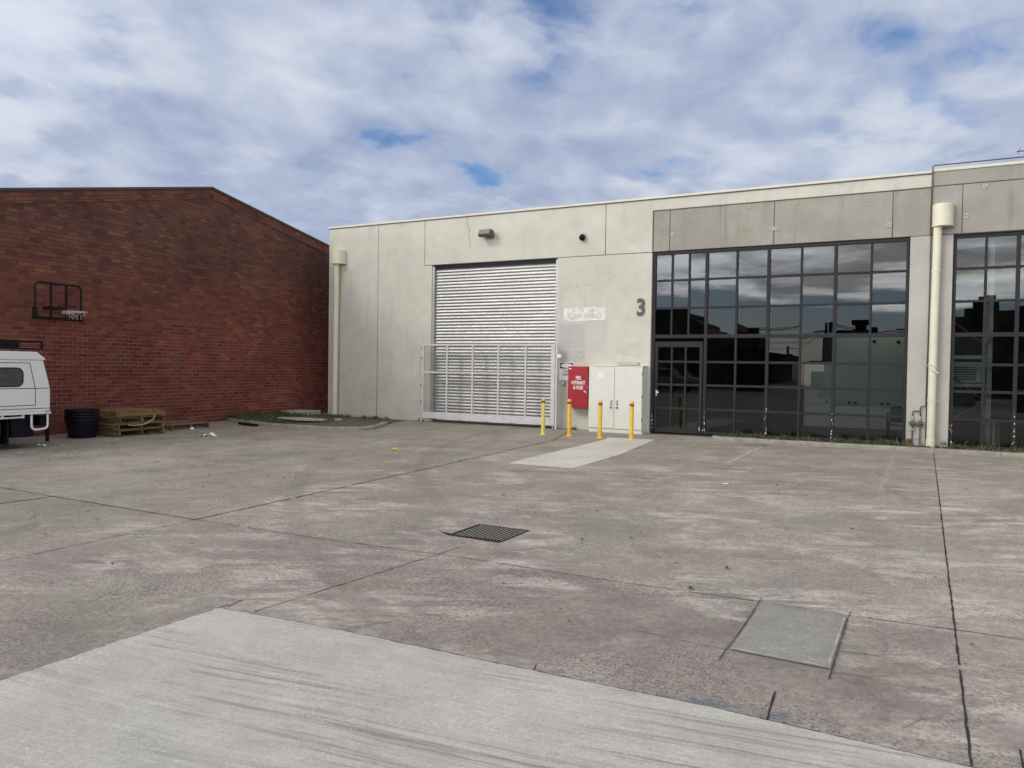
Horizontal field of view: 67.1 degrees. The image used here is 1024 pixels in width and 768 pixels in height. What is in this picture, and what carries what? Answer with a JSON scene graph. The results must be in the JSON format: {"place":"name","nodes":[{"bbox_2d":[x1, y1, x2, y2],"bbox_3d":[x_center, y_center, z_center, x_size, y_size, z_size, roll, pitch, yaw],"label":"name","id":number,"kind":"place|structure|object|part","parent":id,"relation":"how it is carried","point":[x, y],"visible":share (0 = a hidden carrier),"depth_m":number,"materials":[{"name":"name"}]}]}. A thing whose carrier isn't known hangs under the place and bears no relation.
{"place":"outdoors","nodes":[
{"label":"outdoors","id":0,"kind":"place"},
{"bbox_2d":[238,422,258,426],"bbox_3d":[-6.591,0.999,19.208,0.880,0.080,0.119,2,2,42],"label":"rubber strip","id":1,"kind":"object","parent":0,"point":[246,424],"visible":1,"depth_m":19.13,"materials":[{"name":"black rubber"}]},
{"bbox_2d":[229,409,404,426],"bbox_3d":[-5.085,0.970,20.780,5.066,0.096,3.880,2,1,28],"label":"lawn","id":2,"kind":"structure","parent":0,"point":[354,422],"depth_m":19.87,"materials":[{"name":"green plant"}]},
{"bbox_2d":[280,409,320,415],"bbox_3d":[-6.278,0.840,22.585,0.897,0.130,1.093,2,1,28],"label":"concrete slab","id":3,"kind":"object","parent":2,"relation":"on","point":[301,411],"depth_m":22.49,"materials":[{"name":"grey concrete"}]},
{"bbox_2d":[277,417,326,420],"bbox_3d":[-5.487,0.916,20.092,1.447,0.050,0.550,2,1,28],"label":"concrete slab","id":4,"kind":"object","parent":2,"relation":"on","point":[301,419],"depth_m":19.96,"materials":[{"name":"grey concrete"}]},
{"bbox_2d":[0,608,972,767],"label":"driveway","id":5,"kind":"structure","parent":0,"point":[220,688],"depth_m":3.40,"materials":[{"name":"concrete"}]},
{"bbox_2d":[0,412,1023,767],"bbox_3d":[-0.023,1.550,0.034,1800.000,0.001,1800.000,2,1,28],"label":"ground","id":6,"kind":"structure","parent":0,"point":[702,516],"depth_m":6.32,"materials":[{"name":"concrete"}]},
{"bbox_2d":[0,340,50,444],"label":"utility vehicle","id":7,"kind":"object","parent":6,"relation":"on","point":[24,391],"visible":1,"depth_m":13.38,"materials":[{"name":"white paint"}]},
{"bbox_3d":[-8.721,-0.112,12.891,0.034,0.335,1.085,2,1,28],"label":"window","id":8,"kind":"part","parent":7,"relation":"part of","materials":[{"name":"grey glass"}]},
{"bbox_2d":[64,418,99,438],"bbox_3d":[-8.698,0.889,15.611,0.650,0.385,0.650,2,1,28],"label":"tub","id":9,"kind":"object","parent":6,"relation":"on","point":[80,428],"visible":0.88,"depth_m":15.38,"materials":[{"name":"black plastic"}]},
{"bbox_2d":[64,415,99,418],"bbox_3d":[-8.694,0.827,15.608,0.650,0.385,0.650,2,1,28],"label":"tub","id":10,"kind":"object","parent":9,"relation":"on","point":[81,417],"visible":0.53,"depth_m":15.34,"materials":[{"name":"black plastic"}]},
{"bbox_2d":[64,412,99,415],"bbox_3d":[-8.689,0.765,15.605,0.650,0.385,0.650,2,1,28],"label":"tub","id":11,"kind":"object","parent":10,"relation":"on","point":[81,414],"visible":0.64,"depth_m":15.34,"materials":[{"name":"black plastic"}]},
{"bbox_2d":[64,408,100,412],"bbox_3d":[-8.685,0.703,15.601,0.646,0.385,0.646,0,1,-17],"label":"tub","id":12,"kind":"object","parent":11,"relation":"on","point":[86,410],"visible":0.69,"depth_m":15.41,"materials":[{"name":"black plastic"}]},
{"bbox_2d":[2,520,190,560],"bbox_3d":[-7.022,1.445,-0.077,0.162,0.001,17.212,1,1,27],"label":"pavement joint","id":13,"kind":"object","parent":6,"relation":"on","point":[91,541],"visible":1,"depth_m":6.59,"materials":[{"name":"grey concrete"}]},
{"bbox_2d":[2,604,228,679],"bbox_3d":[-4.517,1.482,-0.124,0.019,0.001,11.493,2,1,28],"label":"pavement joint","id":14,"kind":"object","parent":6,"relation":"on","point":[125,638],"visible":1,"depth_m":4.18,"materials":[{"name":"grey concrete"}]},
{"bbox_2d":[54,496,194,519],"bbox_3d":[-4.176,1.305,8.191,2.423,0.001,0.021,2,1,29],"label":"pavement joint","id":15,"kind":"object","parent":6,"relation":"on","point":[127,508],"visible":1,"depth_m":8.14,"materials":[{"name":"grey concrete"}]},
{"bbox_2d":[97,426,164,436],"bbox_3d":[-8.317,1.001,16.543,1.150,0.128,1.150,1,1,26],"label":"pallet","id":16,"kind":"object","parent":6,"relation":"on","point":[112,432],"visible":0.66,"depth_m":16.28,"materials":[{"name":"brown wood"}]},
{"bbox_2d":[98,420,164,430],"bbox_3d":[-8.307,0.871,16.513,1.150,0.128,1.150,1,1,27],"label":"pallet","id":17,"kind":"object","parent":16,"relation":"on","point":[117,427],"visible":0.6,"depth_m":16.25,"materials":[{"name":"brown wood"}]},
{"bbox_2d":[99,415,164,423],"bbox_3d":[-8.326,0.739,16.555,1.150,0.128,1.150,1,1,25],"label":"pallet","id":18,"kind":"object","parent":17,"relation":"on","point":[139,419],"visible":0.66,"depth_m":16.32,"materials":[{"name":"brown wood"}]},
{"bbox_2d":[99,407,165,417],"bbox_3d":[-8.315,0.607,16.570,1.150,0.128,1.150,1,1,27],"label":"pallet","id":19,"kind":"object","parent":18,"relation":"on","point":[122,412],"visible":0.88,"depth_m":16.30,"materials":[{"name":"brown wood"}]},
{"bbox_2d":[0,187,328,435],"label":"brick building","id":20,"kind":"structure","parent":6,"relation":"on","point":[205,304],"depth_m":18.78,"materials":[{"name":"red brick"}]},
{"bbox_2d":[32,281,88,321],"bbox_3d":[-9.253,-1.684,15.797,0.996,0.765,0.755,0,2,-35],"label":"basketball hoop","id":21,"kind":"object","parent":20,"relation":"attached to","point":[66,312],"visible":1,"depth_m":15.80,"materials":[{"name":"black metal"}]},
{"bbox_2d":[149,420,209,430],"bbox_3d":[-7.995,0.969,18.207,1.150,0.128,1.150,1,1,24],"label":"pallet","id":22,"kind":"object","parent":6,"relation":"on","point":[170,425],"visible":0.69,"depth_m":18.11,"materials":[{"name":"brown wood"}]},
{"bbox_2d":[201,432,217,435],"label":"paper litter","id":23,"kind":"object","parent":6,"relation":"on","point":[210,434],"visible":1,"depth_m":16.27,"materials":[{"name":"white paper"}]},
{"bbox_2d":[227,418,387,430],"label":"kerb","id":24,"kind":"structure","parent":6,"relation":"on","point":[375,426],"depth_m":18.59,"materials":[{"name":"concrete"}]},
{"bbox_2d":[256,547,458,610],"bbox_3d":[-1.025,1.407,5.708,0.013,0.001,2.138,2,1,33],"label":"pavement joint","id":25,"kind":"object","parent":6,"relation":"on","point":[350,581],"visible":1,"depth_m":5.49,"materials":[{"name":"grey concrete"}]},
{"bbox_2d":[195,433,564,519],"bbox_3d":[-0.705,1.250,13.067,0.430,0.001,11.967,1,1,22],"label":"pavement joint","id":26,"kind":"object","parent":6,"relation":"on","point":[363,482],"visible":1,"depth_m":9.97,"materials":[{"name":"grey concrete"}]},
{"bbox_2d":[200,520,605,579],"bbox_3d":[-1.202,1.383,6.631,4.302,0.001,0.056,1,1,27],"label":"pavement joint","id":27,"kind":"object","parent":6,"relation":"on","point":[413,550],"visible":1,"depth_m":6.44,"materials":[{"name":"grey concrete"}]},
{"bbox_2d":[348,414,578,429],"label":"weeds","id":28,"kind":"object","parent":6,"relation":"on","point":[572,428],"visible":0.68,"depth_m":21.69,"materials":[{"name":"green plant"}]},
{"bbox_2d":[440,531,496,541],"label":"dirt","id":29,"kind":"structure","parent":6,"relation":"on","point":[465,537],"depth_m":7.02,"materials":[{"name":"brown soil"}]},
{"bbox_2d":[448,524,529,541],"bbox_3d":[-0.211,1.387,7.199,0.555,0.006,0.565,2,1,28],"label":"drain grate","id":30,"kind":"object","parent":6,"relation":"on","point":[490,532],"visible":1,"depth_m":7.18,"materials":[{"name":"grey metal"}]},
{"bbox_2d":[420,342,561,428],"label":"gate","id":31,"kind":"structure","parent":6,"relation":"on","point":[553,396],"depth_m":20.23,"materials":[{"name":"white metal"}]},
{"bbox_2d":[22,427,1001,684],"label":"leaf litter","id":32,"kind":"object","parent":6,"relation":"on","point":[412,525],"visible":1,"depth_m":9.50,"materials":[{"name":"brown plant"}]},
{"bbox_2d":[540,398,546,434],"bbox_3d":[0.723,0.748,17.844,0.170,0.845,0.170,2,1,28],"label":"bollard","id":33,"kind":"object","parent":6,"relation":"on","point":[543,401],"visible":1,"depth_m":17.81,"materials":[{"name":"metal"}]},
{"bbox_2d":[566,399,571,435],"bbox_3d":[1.303,0.764,17.536,0.170,0.845,0.170,0,1,-1],"label":"bollard","id":34,"kind":"object","parent":6,"relation":"on","point":[569,402],"visible":1,"depth_m":17.50,"materials":[{"name":"yellow metal"}]},
{"bbox_2d":[597,400,602,438],"bbox_3d":[1.953,0.782,17.108,0.170,0.845,0.170,1,1,-1],"label":"bollard","id":35,"kind":"object","parent":6,"relation":"on","point":[600,403],"visible":1,"depth_m":17.07,"materials":[{"name":"yellow metal"}]},
{"bbox_2d":[228,609,976,767],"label":"pavement joint","id":36,"kind":"object","parent":6,"relation":"on","point":[633,690],"visible":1,"depth_m":3.70,"materials":[{"name":"grey concrete"}]},
{"bbox_2d":[588,365,647,433],"bbox_3d":[2.545,0.366,18.721,1.404,1.625,0.382,2,1,28],"label":"electrical cabinet","id":37,"kind":"object","parent":6,"relation":"on","point":[616,390],"visible":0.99,"depth_m":18.55,"materials":[{"name":"beige metal"}]},
{"bbox_3d":[2.164,0.327,18.742,0.657,1.480,0.061,2,1,28],"label":"door","id":38,"kind":"part","parent":37,"relation":"part of","materials":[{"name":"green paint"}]},
{"bbox_3d":[2.764,0.343,18.422,0.683,1.480,0.061,2,1,28],"label":"door","id":39,"kind":"part","parent":37,"relation":"part of","materials":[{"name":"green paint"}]},
{"bbox_2d":[328,171,931,445],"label":"concrete building","id":40,"kind":"structure","parent":6,"relation":"on","point":[796,309],"depth_m":18.25,"materials":[{"name":"grey paint"}]},
{"bbox_2d":[331,249,345,414],"bbox_3d":[-5.197,-1.502,22.893,0.450,4.930,0.271,2,1,28],"label":"downpipe","id":41,"kind":"object","parent":40,"relation":"attached to","point":[338,257],"visible":0.89,"depth_m":22.88,"materials":[{"name":"beige paint"}]},
{"bbox_2d":[478,229,493,236],"bbox_3d":[-0.678,-3.988,20.434,0.360,0.197,0.291,2,1,28],"label":"floodlight","id":42,"kind":"object","parent":40,"relation":"attached to","point":[486,233],"visible":1,"depth_m":20.34,"materials":[{"name":"grey paint"}]},
{"bbox_2d":[559,362,573,379],"bbox_3d":[1.380,-0.327,19.546,0.385,0.460,0.008,2,1,28],"label":"warning sign","id":43,"kind":"object","parent":40,"relation":"attached to","point":[563,370],"visible":0.75,"depth_m":19.57,"materials":[{"name":"white paint"}]},
{"bbox_2d":[568,366,588,407],"bbox_3d":[1.689,0.072,19.221,0.545,1.025,0.296,2,1,28],"label":"hydrant cabinet","id":44,"kind":"object","parent":40,"relation":"attached to","point":[578,386],"visible":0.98,"depth_m":19.09,"materials":[{"name":"red metal"}]},
{"bbox_3d":[1.627,0.049,19.104,0.535,0.965,0.031,2,1,28],"label":"door","id":45,"kind":"part","parent":44,"relation":"part of","materials":[{"name":"red paint"}]},
{"bbox_2d":[579,233,586,240],"bbox_3d":[1.742,-3.677,19.227,0.190,0.207,0.148,2,1,28],"label":"security camera","id":46,"kind":"object","parent":40,"relation":"attached to","point":[582,236],"visible":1,"depth_m":19.19,"materials":[{"name":"paint"}]},
{"bbox_2d":[564,307,605,320],"bbox_3d":[1.814,-1.748,19.297,1.130,0.345,0.007,2,1,28],"label":"painted sign","id":47,"kind":"object","parent":40,"relation":"attached to","point":[585,314],"visible":1,"depth_m":19.28,"materials":[{"name":"white paint"}]},
{"bbox_2d":[617,362,638,364],"bbox_3d":[2.818,-0.496,18.745,0.540,0.075,0.061,2,1,28],"label":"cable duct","id":48,"kind":"object","parent":40,"relation":"attached to","point":[627,363],"visible":1,"depth_m":18.71,"materials":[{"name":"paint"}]},
{"bbox_2d":[637,298,644,315],"bbox_3d":[3.105,-1.854,18.594,0.201,0.424,0.024,2,1,28],"label":"building number","id":49,"kind":"object","parent":40,"relation":"attached to","point":[641,307],"visible":1,"depth_m":18.57,"materials":[{"name":"grey paint"}]},
{"bbox_2d":[654,342,702,433],"bbox_3d":[3.925,0.079,18.254,1.140,2.166,0.111,2,1,28],"label":"door","id":50,"kind":"structure","parent":40,"relation":"in","point":[678,365],"depth_m":18.27,"materials":[{"name":"black glass"}]},
{"bbox_2d":[650,238,909,443],"bbox_3d":[5.796,-0.939,17.292,5.470,4.298,0.080,2,1,28],"label":"window","id":51,"kind":"structure","parent":40,"relation":"in","point":[811,339],"depth_m":17.04,"materials":[{"name":"glass"}]},
{"bbox_2d":[925,202,953,447],"bbox_3d":[8.606,-1.159,15.525,0.420,4.910,0.271,2,1,28],"label":"downpipe","id":52,"kind":"object","parent":40,"relation":"attached to","point":[942,214],"visible":0.94,"depth_m":15.54,"materials":[{"name":"beige paint"}]},
{"bbox_2d":[927,364,938,373],"bbox_3d":[8.521,-0.307,15.614,0.210,0.204,0.215,2,1,28],"label":"tie","id":53,"kind":"object","parent":52,"relation":"attached to","point":[928,365],"visible":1,"depth_m":15.54,"materials":[{"name":"beige paint"}]},
{"bbox_2d":[909,156,1023,444],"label":"gas pipe","id":54,"kind":"object","parent":40,"relation":"attached to","point":[912,423],"visible":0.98,"depth_m":15.69,"materials":[{"name":"grey metal"}]},
{"bbox_2d":[718,597,761,659],"bbox_3d":[1.405,1.460,4.679,0.016,0.001,1.299,1,1,28],"label":"pavement joint","id":55,"kind":"object","parent":6,"relation":"on","point":[740,630],"visible":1,"depth_m":4.58,"materials":[{"name":"grey concrete"}]},
{"bbox_2d":[725,447,762,462],"bbox_3d":[4.303,1.298,14.217,0.090,0.001,3.100,2,1,28],"label":"road marking","id":56,"kind":"object","parent":6,"relation":"on","point":[736,458],"visible":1,"depth_m":13.87,"materials":[{"name":"white paint"}]},
{"bbox_2d":[766,691,775,718],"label":"pavement joint","id":57,"kind":"object","parent":6,"relation":"on","point":[772,699],"visible":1,"depth_m":3.59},
{"bbox_2d":[604,579,1018,638],"bbox_3d":[7.818,1.617,2.035,16.051,0.001,0.036,1,1,27],"label":"pavement joint","id":58,"kind":"object","parent":6,"relation":"on","point":[831,612],"visible":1,"depth_m":4.94,"materials":[{"name":"grey concrete"}]},
{"bbox_2d":[828,610,850,678],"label":"pavement joint","id":59,"kind":"object","parent":6,"relation":"on","point":[839,646],"visible":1,"depth_m":4.29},
{"bbox_2d":[711,435,1023,457],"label":"kerb","id":60,"kind":"structure","parent":6,"relation":"on","point":[888,447],"depth_m":15.50,"materials":[{"name":"concrete"}]},
{"bbox_2d":[723,435,1022,452],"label":"soil","id":61,"kind":"structure","parent":6,"relation":"on","point":[871,444],"depth_m":15.85,"materials":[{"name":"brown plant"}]},
{"bbox_2d":[722,431,1023,452],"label":"weeds","id":62,"kind":"object","parent":61,"relation":"on","point":[879,442],"visible":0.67,"depth_m":15.81,"materials":[{"name":"green plant"}]},
{"bbox_2d":[933,453,946,554],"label":"pavement joint","id":63,"kind":"object","parent":6,"relation":"on","point":[940,511],"visible":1,"depth_m":8.40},
{"bbox_2d":[945,555,972,766],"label":"pavement joint","id":64,"kind":"object","parent":6,"relation":"on","point":[965,713],"visible":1,"depth_m":3.87,"materials":[{"name":"black"}]},
{"bbox_2d":[925,160,1023,449],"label":"concrete building","id":65,"kind":"structure","parent":6,"relation":"on","point":[980,384],"depth_m":15.36,"materials":[{"name":"beige concrete"}]},
{"bbox_2d":[940,440,946,446],"bbox_3d":[8.738,1.212,15.633,0.124,0.150,0.018,2,1,28],"label":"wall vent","id":66,"kind":"object","parent":65,"relation":"attached to","point":[942,442],"depth_m":15.62,"materials":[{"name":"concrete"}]},
{"bbox_2d":[948,231,1023,449],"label":"window","id":67,"kind":"structure","parent":65,"relation":"in","point":[986,392],"depth_m":15.33,"materials":[{"name":"glass"}]},
{"bbox_2d":[1019,749,1023,767],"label":"pavement joint","id":68,"kind":"object","parent":6,"relation":"on","point":[1022,761],"visible":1,"depth_m":3.10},
{"bbox_2d":[0,0,1023,244],"label":"sky","id":69,"kind":"structure","parent":0,"point":[315,116],"materials":[{"name":"blue"}]},
{"bbox_2d":[511,437,654,467],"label":"pavement","id":70,"kind":"structure","parent":0,"point":[580,455],"depth_m":13.92,"materials":[{"name":"concrete"}]},
{"bbox_2d":[627,401,634,439],"bbox_3d":[2.607,0.798,16.827,0.170,0.845,0.170,1,1,-1],"label":"bollard","id":71,"kind":"object","parent":70,"relation":"on","point":[631,422],"visible":1,"depth_m":16.79,"materials":[{"name":"yellow metal"}]},
{"bbox_2d":[730,602,846,668],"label":"pavement","id":72,"kind":"structure","parent":0,"point":[794,634],"depth_m":4.52,"materials":[{"name":"grey concrete"}]},
{"bbox_2d":[736,648,825,665],"bbox_3d":[1.432,1.471,4.162,0.485,0.001,0.014,2,1,30],"label":"road marking","id":73,"kind":"object","parent":72,"relation":"on","point":[770,655],"visible":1,"depth_m":4.18,"materials":[{"name":"white paint"}]},
{"bbox_2d":[828,617,844,663],"bbox_3d":[1.880,1.471,4.459,0.009,0.001,0.880,2,1,28],"label":"road marking","id":74,"kind":"object","parent":72,"relation":"on","point":[836,641],"visible":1,"depth_m":4.43,"materials":[{"name":"white paint"}]}
]}

